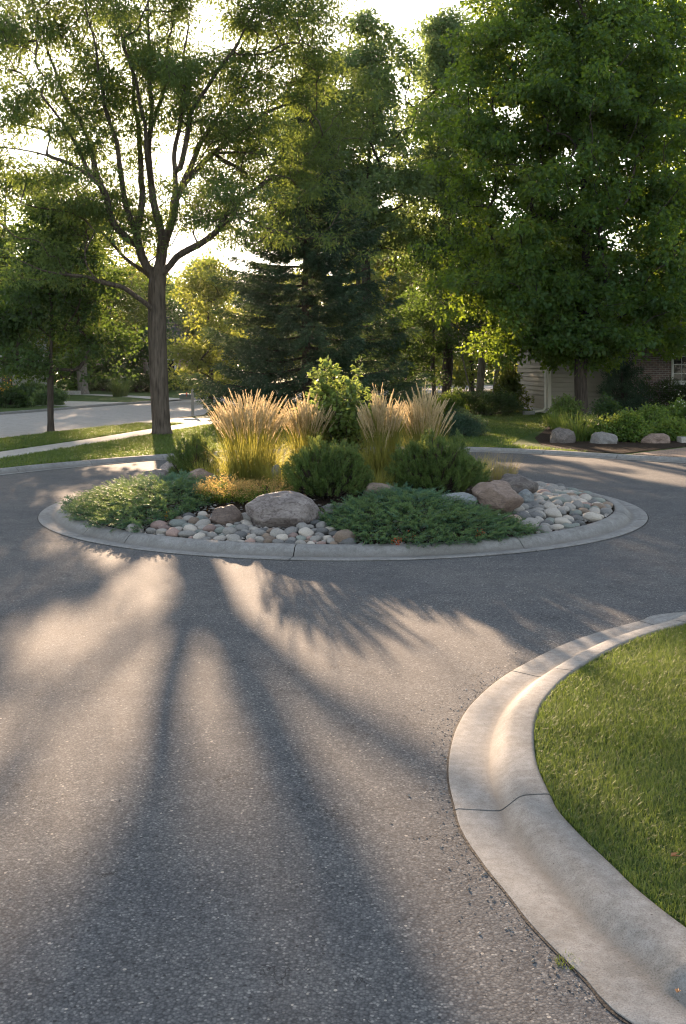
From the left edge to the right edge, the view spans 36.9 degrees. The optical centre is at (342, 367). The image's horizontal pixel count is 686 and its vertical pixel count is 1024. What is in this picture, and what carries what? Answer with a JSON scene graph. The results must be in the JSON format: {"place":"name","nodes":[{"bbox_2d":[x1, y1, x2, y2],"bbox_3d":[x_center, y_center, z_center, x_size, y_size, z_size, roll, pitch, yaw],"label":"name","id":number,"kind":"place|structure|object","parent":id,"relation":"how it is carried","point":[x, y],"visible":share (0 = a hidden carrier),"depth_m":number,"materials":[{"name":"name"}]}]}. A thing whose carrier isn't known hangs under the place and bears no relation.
{"place":"outdoors","nodes":[
{"label":"outdoors","id":0,"kind":"place"},
{"bbox_2d":[35,401,123,405],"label":"driveway across street","id":1,"kind":"structure","parent":0,"point":[74,403],"depth_m":57.96,"materials":[{"name":"concrete"}]},
{"bbox_2d":[0,422,181,450],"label":"lawn grass","id":2,"kind":"structure","parent":0,"point":[26,441],"depth_m":30.21,"materials":[{"name":"plant"}]},
{"bbox_2d":[0,423,210,458],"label":"sidewalk","id":3,"kind":"structure","parent":0,"point":[16,452],"depth_m":27.65,"materials":[{"name":"concrete"}]},
{"bbox_2d":[81,394,181,400],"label":"path across street","id":4,"kind":"structure","parent":0,"point":[146,397],"depth_m":72.20,"materials":[{"name":"concrete"}]},
{"bbox_2d":[0,424,313,467],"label":"lawn grass","id":5,"kind":"structure","parent":0,"point":[150,439],"depth_m":25.83,"materials":[{"name":"plant"}]},
{"bbox_2d":[183,452,224,478],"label":"meadow grass","id":6,"kind":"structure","parent":0,"point":[217,471],"depth_m":15.74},
{"bbox_2d":[7,391,460,437],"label":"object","id":7,"kind":"structure","parent":0,"point":[170,418],"depth_m":41.66,"materials":[{"name":"concrete"}]},
{"bbox_2d":[179,389,193,415],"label":"mailbox","id":8,"kind":"object","parent":7,"relation":"on","point":[186,396],"visible":0.99,"depth_m":43.34,"materials":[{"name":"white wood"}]},
{"bbox_2d":[0,386,492,437],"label":"street","id":9,"kind":"structure","parent":0,"point":[13,425],"depth_m":44.55,"materials":[{"name":"asphalt"}]},
{"bbox_2d":[0,376,493,411],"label":"lawn across street","id":10,"kind":"structure","parent":0,"point":[172,394],"depth_m":70.27,"materials":[{"name":"plant"}]},
{"bbox_2d":[0,380,33,407],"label":"garden shrub","id":11,"kind":"object","parent":10,"relation":"on","point":[10,396],"visible":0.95,"depth_m":52.06,"materials":[{"name":"green plant"}]},
{"bbox_2d":[0,339,48,386],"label":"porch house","id":12,"kind":"structure","parent":10,"relation":"on","point":[23,381],"depth_m":79.96,"materials":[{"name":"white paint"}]},
{"bbox_2d":[12,381,63,396],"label":"garden shrub","id":13,"kind":"object","parent":10,"relation":"on","point":[31,387],"visible":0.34,"depth_m":72.42,"materials":[{"name":"green plant"}]},
{"bbox_2d":[30,386,69,405],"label":"garden shrub","id":14,"kind":"object","parent":10,"relation":"on","point":[40,397],"visible":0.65,"depth_m":55.11,"materials":[{"name":"green plant"}]},
{"bbox_2d":[0,160,131,384],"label":"street tree","id":15,"kind":"object","parent":10,"relation":"on","point":[4,188],"visible":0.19,"depth_m":58.04,"materials":[{"name":"green plant"}]},
{"bbox_2d":[57,360,130,390],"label":"garden shrub","id":16,"kind":"object","parent":10,"relation":"on","point":[101,369],"visible":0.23,"depth_m":91.62,"materials":[{"name":"green plant"}]},
{"bbox_2d":[54,300,137,387],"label":"tree","id":17,"kind":"object","parent":10,"relation":"on","point":[55,341],"depth_m":100.70,"materials":[{"name":"green plant"}]},
{"bbox_2d":[23,217,174,393],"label":"street tree","id":18,"kind":"object","parent":10,"relation":"on","point":[126,303],"visible":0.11,"depth_m":79.56,"materials":[{"name":"green plant"}]},
{"bbox_2d":[104,375,135,396],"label":"shrub","id":19,"kind":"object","parent":10,"relation":"on","point":[121,390],"depth_m":72.14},
{"bbox_2d":[88,263,186,373],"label":"street tree","id":20,"kind":"object","parent":10,"relation":"on","point":[142,358],"visible":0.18,"depth_m":90.58,"materials":[{"name":"green plant"}]},
{"bbox_2d":[88,367,188,392],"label":"garden shrub","id":21,"kind":"object","parent":10,"relation":"on","point":[142,384],"visible":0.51,"depth_m":85.51,"materials":[{"name":"green plant"}]},
{"bbox_2d":[96,317,198,374],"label":"tree","id":22,"kind":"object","parent":10,"relation":"on","point":[178,329],"depth_m":101.03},
{"bbox_2d":[114,270,201,337],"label":"tree","id":23,"kind":"object","parent":10,"relation":"on","point":[165,303],"visible":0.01,"depth_m":110.77,"materials":[{"name":"green plant"}]},
{"bbox_2d":[167,253,244,372],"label":"tree","id":24,"kind":"object","parent":10,"relation":"on","point":[185,313],"visible":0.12,"depth_m":106.60,"materials":[{"name":"green plant"}]},
{"bbox_2d":[145,251,274,401],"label":"sunlit tree","id":25,"kind":"object","parent":10,"relation":"on","point":[206,292],"visible":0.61,"depth_m":61.12,"materials":[{"name":"green plant"}]},
{"bbox_2d":[219,273,295,382],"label":"tree","id":26,"kind":"object","parent":10,"relation":"on","point":[245,316],"visible":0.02,"depth_m":116.17,"materials":[{"name":"green plant"}]},
{"bbox_2d":[53,308,516,383],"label":"distant woods","id":27,"kind":"object","parent":10,"relation":"on","point":[490,379],"visible":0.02,"depth_m":133.86,"materials":[{"name":"green plant"}]},
{"bbox_2d":[251,269,355,381],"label":"tree","id":28,"kind":"object","parent":10,"relation":"on","point":[297,361],"visible":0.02,"depth_m":102.14,"materials":[{"name":"green plant"}]},
{"bbox_2d":[200,389,296,484],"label":"feather reed grass","id":29,"kind":"object","parent":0,"point":[241,464],"depth_m":15.08,"materials":[{"name":"plant"}]},
{"bbox_2d":[0,385,498,414],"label":"street","id":30,"kind":"structure","parent":0,"point":[60,408],"depth_m":54.77,"materials":[{"name":"asphalt"}]},
{"bbox_2d":[257,457,290,486],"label":"meadow grass","id":31,"kind":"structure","parent":0,"point":[272,474],"depth_m":14.63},
{"bbox_2d":[251,444,297,485],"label":"fescue grass","id":32,"kind":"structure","parent":0,"point":[263,469],"depth_m":14.84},
{"bbox_2d":[132,418,443,423],"bbox_3d":[-1.781,2.023,39.140,11.765,0.050,3.685,0,0,3],"label":"driveway apron","id":33,"kind":"object","parent":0,"point":[191,420],"visible":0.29,"depth_m":39.15,"materials":[{"name":"concrete"}]},
{"bbox_2d":[280,392,335,464],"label":"feather reed grass","id":34,"kind":"object","parent":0,"point":[304,417],"depth_m":15.76,"materials":[{"name":"plant"}]},
{"bbox_2d":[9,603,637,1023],"bbox_3d":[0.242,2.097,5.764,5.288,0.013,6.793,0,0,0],"label":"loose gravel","id":35,"kind":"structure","parent":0,"point":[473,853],"depth_m":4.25,"materials":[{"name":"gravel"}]},
{"bbox_2d":[0,390,683,467],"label":"lawn","id":36,"kind":"structure","parent":0,"point":[530,440],"depth_m":28.20,"materials":[{"name":"plant"}]},
{"bbox_2d":[0,196,148,430],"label":"young maple","id":37,"kind":"object","parent":36,"relation":"on","point":[26,307],"visible":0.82,"depth_m":31.62,"materials":[{"name":"green plant"}]},
{"bbox_2d":[0,0,402,434],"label":"honey locust","id":38,"kind":"object","parent":36,"relation":"on","point":[147,62],"visible":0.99,"depth_m":29.95,"materials":[{"name":"green plant"}]},
{"bbox_2d":[176,109,433,425],"bbox_3d":[-1.393,-3.497,37.406,9.437,12.005,8.997,0,0,0],"label":"spruce","id":39,"kind":"object","parent":36,"relation":"on","point":[336,296],"visible":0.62,"depth_m":36.38,"materials":[{"name":"green plant"}]},
{"bbox_2d":[240,71,385,389],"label":"silver maple","id":40,"kind":"object","parent":36,"relation":"on","point":[280,111],"visible":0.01,"depth_m":53.34,"materials":[{"name":"green plant"}]},
{"bbox_2d":[287,0,459,395],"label":"silver maple","id":41,"kind":"object","parent":36,"relation":"on","point":[369,177],"visible":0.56,"depth_m":48.85,"materials":[{"name":"green plant"}]},
{"bbox_2d":[327,207,458,379],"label":"sunlit tree","id":42,"kind":"object","parent":36,"relation":"on","point":[403,278],"visible":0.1,"depth_m":71.38,"materials":[{"name":"green plant"}]},
{"bbox_2d":[354,306,450,402],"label":"round tree","id":43,"kind":"object","parent":36,"relation":"on","point":[424,349],"visible":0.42,"depth_m":46.65,"materials":[{"name":"green plant"}]},
{"bbox_2d":[381,243,478,406],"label":"twin stem tree","id":44,"kind":"object","parent":36,"relation":"on","point":[440,347],"visible":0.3,"depth_m":51.93,"materials":[{"name":"green plant"}]},
{"bbox_2d":[427,390,469,415],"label":"yew shrub","id":45,"kind":"object","parent":36,"relation":"on","point":[458,403],"visible":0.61,"depth_m":42.67,"materials":[{"name":"green plant"}]},
{"bbox_2d":[391,2,510,397],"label":"silver maple","id":46,"kind":"object","parent":36,"relation":"on","point":[438,57],"visible":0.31,"depth_m":52.12,"materials":[{"name":"green plant"}]},
{"bbox_2d":[433,406,490,437],"bbox_3d":[3.434,1.640,30.490,1.836,1.109,1.593,0,0,15],"label":"yew shrub","id":47,"kind":"object","parent":36,"relation":"on","point":[465,423],"visible":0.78,"depth_m":30.15,"materials":[{"name":"green plant"}]},
{"bbox_2d":[416,273,517,391],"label":"tree","id":48,"kind":"object","parent":36,"relation":"on","point":[458,375],"visible":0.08,"depth_m":86.67,"materials":[{"name":"green plant"}]},
{"bbox_2d":[358,413,587,451],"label":"lawn grass","id":49,"kind":"structure","parent":36,"relation":"on","point":[499,421],"depth_m":32.07,"materials":[{"name":"plant"}]},
{"bbox_2d":[395,176,572,403],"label":"clump tree","id":50,"kind":"object","parent":36,"relation":"on","point":[481,361],"visible":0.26,"depth_m":46.71,"materials":[{"name":"green plant"}]},
{"bbox_2d":[450,385,526,415],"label":"yew hedge","id":51,"kind":"object","parent":36,"relation":"on","point":[503,402],"visible":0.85,"depth_m":43.18,"materials":[{"name":"green plant"}]},
{"bbox_2d":[489,364,534,411],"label":"dogwood shrub","id":52,"kind":"object","parent":36,"relation":"on","point":[509,382],"visible":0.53,"depth_m":46.70,"materials":[{"name":"green plant"}]},
{"bbox_2d":[485,232,593,370],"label":"tree","id":53,"kind":"object","parent":36,"relation":"on","point":[486,366],"depth_m":70.19,"materials":[{"name":"green plant"}]},
{"bbox_2d":[517,303,685,413],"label":"sided house","id":54,"kind":"structure","parent":36,"relation":"on","point":[541,388],"depth_m":45.60,"materials":[{"name":"beige"}]},
{"bbox_2d":[671,353,685,384],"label":"window","id":55,"kind":"structure","parent":54,"relation":"in","point":[678,367],"depth_m":45.68,"materials":[{"name":"glass"}]},
{"bbox_2d":[535,426,685,453],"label":"planting bed","id":56,"kind":"object","parent":36,"relation":"on","point":[543,438],"visible":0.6,"depth_m":26.55,"materials":[{"name":"soil"}]},
{"bbox_2d":[405,0,685,415],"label":"broad maple","id":57,"kind":"object","parent":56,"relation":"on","point":[630,103],"visible":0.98,"depth_m":35.61,"materials":[{"name":"green plant"}]},
{"bbox_2d":[542,406,572,429],"bbox_3d":[6.967,1.596,33.467,1.319,0.828,1.303,0,0,11],"label":"daylily","id":58,"kind":"object","parent":56,"relation":"on","point":[552,425],"visible":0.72,"depth_m":33.42,"materials":[{"name":"green plant"}]},
{"bbox_2d":[534,393,588,426],"bbox_3d":[7.648,1.521,35.607,1.829,1.413,1.580,0,0,21],"label":"bed shrub","id":59,"kind":"object","parent":56,"relation":"on","point":[573,406],"visible":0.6,"depth_m":35.35,"materials":[{"name":"green plant"}]},
{"bbox_2d":[550,427,575,442],"bbox_3d":[5.870,1.964,27.626,0.673,0.751,0.537,0,0,-40],"label":"boulder","id":60,"kind":"object","parent":56,"relation":"on","point":[560,435],"visible":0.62,"depth_m":27.42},
{"bbox_2d":[549,410,602,440],"bbox_3d":[6.464,1.548,28.386,1.860,0.925,1.711,0,0,0],"label":"daylily","id":61,"kind":"object","parent":56,"relation":"on","point":[579,432],"visible":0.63,"depth_m":28.14,"materials":[{"name":"green plant"}]},
{"bbox_2d":[573,415,601,431],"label":"bed shrub","id":62,"kind":"object","parent":56,"relation":"on","point":[583,420],"visible":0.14,"depth_m":28.77,"materials":[{"name":"green plant"}]},
{"bbox_2d":[589,432,617,443],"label":"boulder","id":63,"kind":"object","parent":56,"relation":"on","point":[602,438],"visible":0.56,"depth_m":27.24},
{"bbox_2d":[583,391,626,424],"bbox_3d":[8.192,1.445,32.060,1.538,1.489,1.314,0,0,-34],"label":"bed shrub","id":64,"kind":"object","parent":56,"relation":"on","point":[611,408],"visible":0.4,"depth_m":31.84,"materials":[{"name":"green plant"}]},
{"bbox_2d":[584,407,655,442],"bbox_3d":[7.672,1.613,28.065,1.780,1.186,1.641,0,0,-41],"label":"bed shrub","id":65,"kind":"object","parent":56,"relation":"on","point":[627,426],"visible":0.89,"depth_m":27.91,"materials":[{"name":"green plant"}]},
{"bbox_2d":[618,402,676,429],"bbox_3d":[8.961,1.579,30.156,2.217,1.215,1.602,0,0,0],"label":"bed shrub","id":66,"kind":"object","parent":56,"relation":"on","point":[650,414],"visible":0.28,"depth_m":30.03,"materials":[{"name":"green plant"}]},
{"bbox_2d":[620,18,685,362],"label":"side tree","id":67,"kind":"object","parent":56,"relation":"on","point":[676,161],"visible":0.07,"depth_m":37.89,"materials":[{"name":"green plant"}]},
{"bbox_2d":[641,433,669,442],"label":"boulder","id":68,"kind":"object","parent":56,"relation":"on","point":[657,438],"visible":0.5,"depth_m":27.37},
{"bbox_2d":[648,416,685,440],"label":"bed shrub","id":69,"kind":"object","parent":56,"relation":"on","point":[674,429],"visible":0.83,"depth_m":28.35,"materials":[{"name":"green plant"}]},
{"bbox_2d":[656,395,685,420],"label":"bed shrub","id":70,"kind":"object","parent":56,"relation":"on","point":[680,410],"visible":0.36,"depth_m":31.80,"materials":[{"name":"green plant"}]},
{"bbox_2d":[597,352,655,413],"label":"foundation shrub","id":71,"kind":"object","parent":36,"relation":"on","point":[625,391],"visible":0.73,"depth_m":43.30,"materials":[{"name":"green plant"}]},
{"bbox_2d":[624,376,685,410],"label":"foundation hedge","id":72,"kind":"object","parent":36,"relation":"on","point":[681,388],"visible":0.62,"depth_m":43.74,"materials":[{"name":"green plant"}]},
{"bbox_2d":[0,452,685,1023],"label":"road asphalt","id":73,"kind":"structure","parent":0,"point":[174,886],"depth_m":5.45,"materials":[{"name":"asphalt"}]},
{"bbox_2d":[38,487,647,560],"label":"curb island","id":74,"kind":"structure","parent":73,"relation":"on","point":[624,517],"depth_m":11.90,"materials":[{"name":"concrete"}]},
{"bbox_2d":[75,479,613,543],"bbox_3d":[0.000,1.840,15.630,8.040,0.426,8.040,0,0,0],"label":"island soil","id":75,"kind":"structure","parent":74,"relation":"on","point":[321,502],"depth_m":13.48,"materials":[{"name":"soil"}]},
{"bbox_2d":[55,468,235,533],"bbox_3d":[-2.804,1.751,14.202,2.591,0.576,3.762,0,0,0],"label":"creeping juniper","id":76,"kind":"object","parent":75,"relation":"on","point":[122,496],"visible":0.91,"depth_m":13.77,"materials":[{"name":"green needle foliage"},{"name":"dark bark"}]},
{"bbox_2d":[143,469,168,480],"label":"boulder","id":77,"kind":"object","parent":75,"relation":"on","point":[157,471],"visible":0.33,"depth_m":16.23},
{"bbox_2d":[150,520,167,528],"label":"river stone","id":78,"kind":"object","parent":75,"relation":"on","point":[155,524],"visible":0.57,"depth_m":12.66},
{"bbox_2d":[166,527,179,536],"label":"river stone","id":79,"kind":"object","parent":75,"relation":"on","point":[172,531],"visible":0.69,"depth_m":12.27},
{"bbox_2d":[168,519,186,526],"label":"river stone","id":80,"kind":"object","parent":75,"relation":"on","point":[176,522],"visible":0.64,"depth_m":12.73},
{"bbox_2d":[178,530,195,537],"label":"river stone","id":81,"kind":"object","parent":75,"relation":"on","point":[186,533],"visible":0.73,"depth_m":12.23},
{"bbox_2d":[166,426,224,475],"bbox_3d":[-2.358,1.405,16.512,0.910,0.960,0.906,0,0,36],"label":"mugo pine","id":82,"kind":"object","parent":75,"relation":"on","point":[194,448],"visible":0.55,"depth_m":16.38,"materials":[{"name":"green plant"}]},
{"bbox_2d":[186,468,213,486],"bbox_3d":[-2.084,1.637,15.000,0.420,0.350,0.315,0,0,0],"label":"boulder","id":83,"kind":"object","parent":75,"relation":"on","point":[198,472],"visible":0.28,"depth_m":14.93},
{"bbox_2d":[192,471,254,504],"bbox_3d":[-1.608,1.608,13.996,0.893,0.441,1.008,0,0,0],"label":"stonecrop","id":84,"kind":"object","parent":75,"relation":"on","point":[220,495],"visible":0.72,"depth_m":13.78,"materials":[{"name":"yellow plant"}]},
{"bbox_2d":[210,505,242,526],"bbox_3d":[-1.434,1.857,12.750,0.423,0.330,0.338,0,0,0],"label":"boulder","id":85,"kind":"object","parent":75,"relation":"on","point":[225,515],"visible":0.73,"depth_m":12.66,"materials":[{"name":"stone"}]},
{"bbox_2d":[228,473,299,504],"bbox_3d":[-1.056,1.609,13.758,0.986,0.410,0.942,0,0,0],"label":"stonecrop","id":86,"kind":"object","parent":75,"relation":"on","point":[250,495],"visible":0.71,"depth_m":13.60,"materials":[{"name":"green plant"}]},
{"bbox_2d":[270,528,284,537],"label":"river stone","id":87,"kind":"object","parent":75,"relation":"on","point":[274,532],"visible":0.59,"depth_m":12.03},
{"bbox_2d":[245,491,319,527],"bbox_3d":[-0.742,1.806,12.676,0.816,0.578,0.676,0,0,36],"label":"boulder","id":88,"kind":"object","parent":75,"relation":"on","point":[284,509],"visible":0.73,"depth_m":12.46,"materials":[{"name":"stone"}]},
{"bbox_2d":[298,527,314,536],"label":"river stone","id":89,"kind":"object","parent":75,"relation":"on","point":[305,531],"visible":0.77,"depth_m":12.04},
{"bbox_2d":[279,433,375,500],"bbox_3d":[-0.193,1.332,13.927,1.353,0.907,1.256,0,0,0],"label":"mugo pine","id":90,"kind":"object","parent":75,"relation":"on","point":[331,472],"visible":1,"depth_m":13.64,"materials":[{"name":"green plant"}]},
{"bbox_2d":[289,355,387,459],"bbox_3d":[-0.071,0.721,16.465,1.557,1.893,1.714,0,0,-17],"label":"leafy shrub","id":91,"kind":"object","parent":75,"relation":"on","point":[343,402],"visible":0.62,"depth_m":16.25,"materials":[{"name":"green plant"}]},
{"bbox_2d":[334,529,355,542],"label":"river stone","id":92,"kind":"object","parent":75,"relation":"on","point":[341,535],"visible":0.67,"depth_m":11.75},
{"bbox_2d":[363,483,394,495],"bbox_3d":[0.485,1.639,13.750,0.442,0.214,0.331,0,0,0],"label":"boulder","id":93,"kind":"object","parent":75,"relation":"on","point":[373,485],"visible":0.4,"depth_m":13.66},
{"bbox_2d":[318,481,548,548],"bbox_3d":[0.909,1.774,12.584,2.450,0.557,2.473,0,0,-40],"label":"creeping juniper","id":94,"kind":"object","parent":75,"relation":"on","point":[446,519],"visible":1,"depth_m":12.34,"materials":[{"name":"needle"},{"name":"dark bark"}]},
{"bbox_2d":[383,428,491,494],"bbox_3d":[1.292,1.313,14.427,1.482,0.963,1.304,0,0,22],"label":"mugo pine","id":95,"kind":"object","parent":75,"relation":"on","point":[438,462],"visible":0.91,"depth_m":14.18,"materials":[{"name":"green plant"}]},
{"bbox_2d":[441,492,476,510],"bbox_3d":[1.509,1.751,13.350,0.484,0.277,0.363,0,0,0],"label":"boulder","id":96,"kind":"object","parent":75,"relation":"on","point":[466,496],"visible":0.44,"depth_m":13.27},
{"bbox_2d":[468,450,525,480],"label":"fescue grass","id":97,"kind":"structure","parent":75,"relation":"on","point":[495,473],"depth_m":17.12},
{"bbox_2d":[472,480,523,513],"bbox_3d":[2.018,1.706,13.476,0.658,0.465,0.506,0,0,20],"label":"boulder","id":98,"kind":"object","parent":75,"relation":"on","point":[500,494],"visible":0.81,"depth_m":13.30,"materials":[{"name":"stone"}]},
{"bbox_2d":[500,473,538,493],"bbox_3d":[2.436,1.676,14.500,0.631,0.376,0.474,0,0,0],"label":"boulder","id":99,"kind":"object","parent":75,"relation":"on","point":[518,483],"visible":0.48,"depth_m":14.34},
{"bbox_2d":[518,489,533,502],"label":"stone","id":100,"kind":"object","parent":75,"relation":"on","point":[527,495],"visible":0.59,"depth_m":14.13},
{"bbox_2d":[518,518,538,530],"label":"river stone","id":101,"kind":"object","parent":75,"relation":"on","point":[533,521],"visible":0.45,"depth_m":12.64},
{"bbox_2d":[544,508,561,517],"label":"river stone","id":102,"kind":"object","parent":75,"relation":"on","point":[553,512],"visible":0.61,"depth_m":13.42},
{"bbox_2d":[582,512,601,521],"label":"river stone","id":103,"kind":"object","parent":75,"relation":"on","point":[591,517],"visible":0.75,"depth_m":13.52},
{"bbox_2d":[37,510,648,560],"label":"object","id":104,"kind":"structure","parent":73,"relation":"on","point":[312,560],"depth_m":11.85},
{"bbox_2d":[447,616,648,1023],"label":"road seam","id":105,"kind":"object","parent":73,"relation":"on","point":[606,1005],"visible":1,"depth_m":4.16,"materials":[{"name":"asphalt"}]},
{"bbox_2d":[0,447,685,474],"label":"curb","id":106,"kind":"structure","parent":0,"point":[60,465],"depth_m":23.36,"materials":[{"name":"concrete"}]},
{"bbox_2d":[0,0,685,374],"label":"sky","id":107,"kind":"structure","parent":0,"point":[399,13],"materials":[{"name":"white"}]},
{"bbox_2d":[340,382,410,481],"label":"feather reed grass","id":108,"kind":"object","parent":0,"point":[393,418],"depth_m":15.15,"materials":[{"name":"plant"}]},
{"bbox_2d":[354,461,402,490],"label":"meadow grass","id":109,"kind":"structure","parent":0,"point":[379,479],"depth_m":14.26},
{"bbox_2d":[394,382,466,455],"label":"feather reed grass","id":110,"kind":"object","parent":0,"point":[418,417],"depth_m":15.77,"materials":[{"name":"plant"}]},
{"bbox_2d":[449,612,685,1023],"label":"curb","id":111,"kind":"structure","parent":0,"point":[567,887],"depth_m":4.35,"materials":[{"name":"concrete"}]},
{"bbox_2d":[533,622,685,926],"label":"lawn","id":112,"kind":"structure","parent":0,"point":[671,838],"depth_m":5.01,"materials":[{"name":"plant"}]},
{"bbox_2d":[634,447,685,456],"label":"paving drive","id":113,"kind":"structure","parent":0,"point":[678,452],"depth_m":24.07,"materials":[{"name":"concrete"}]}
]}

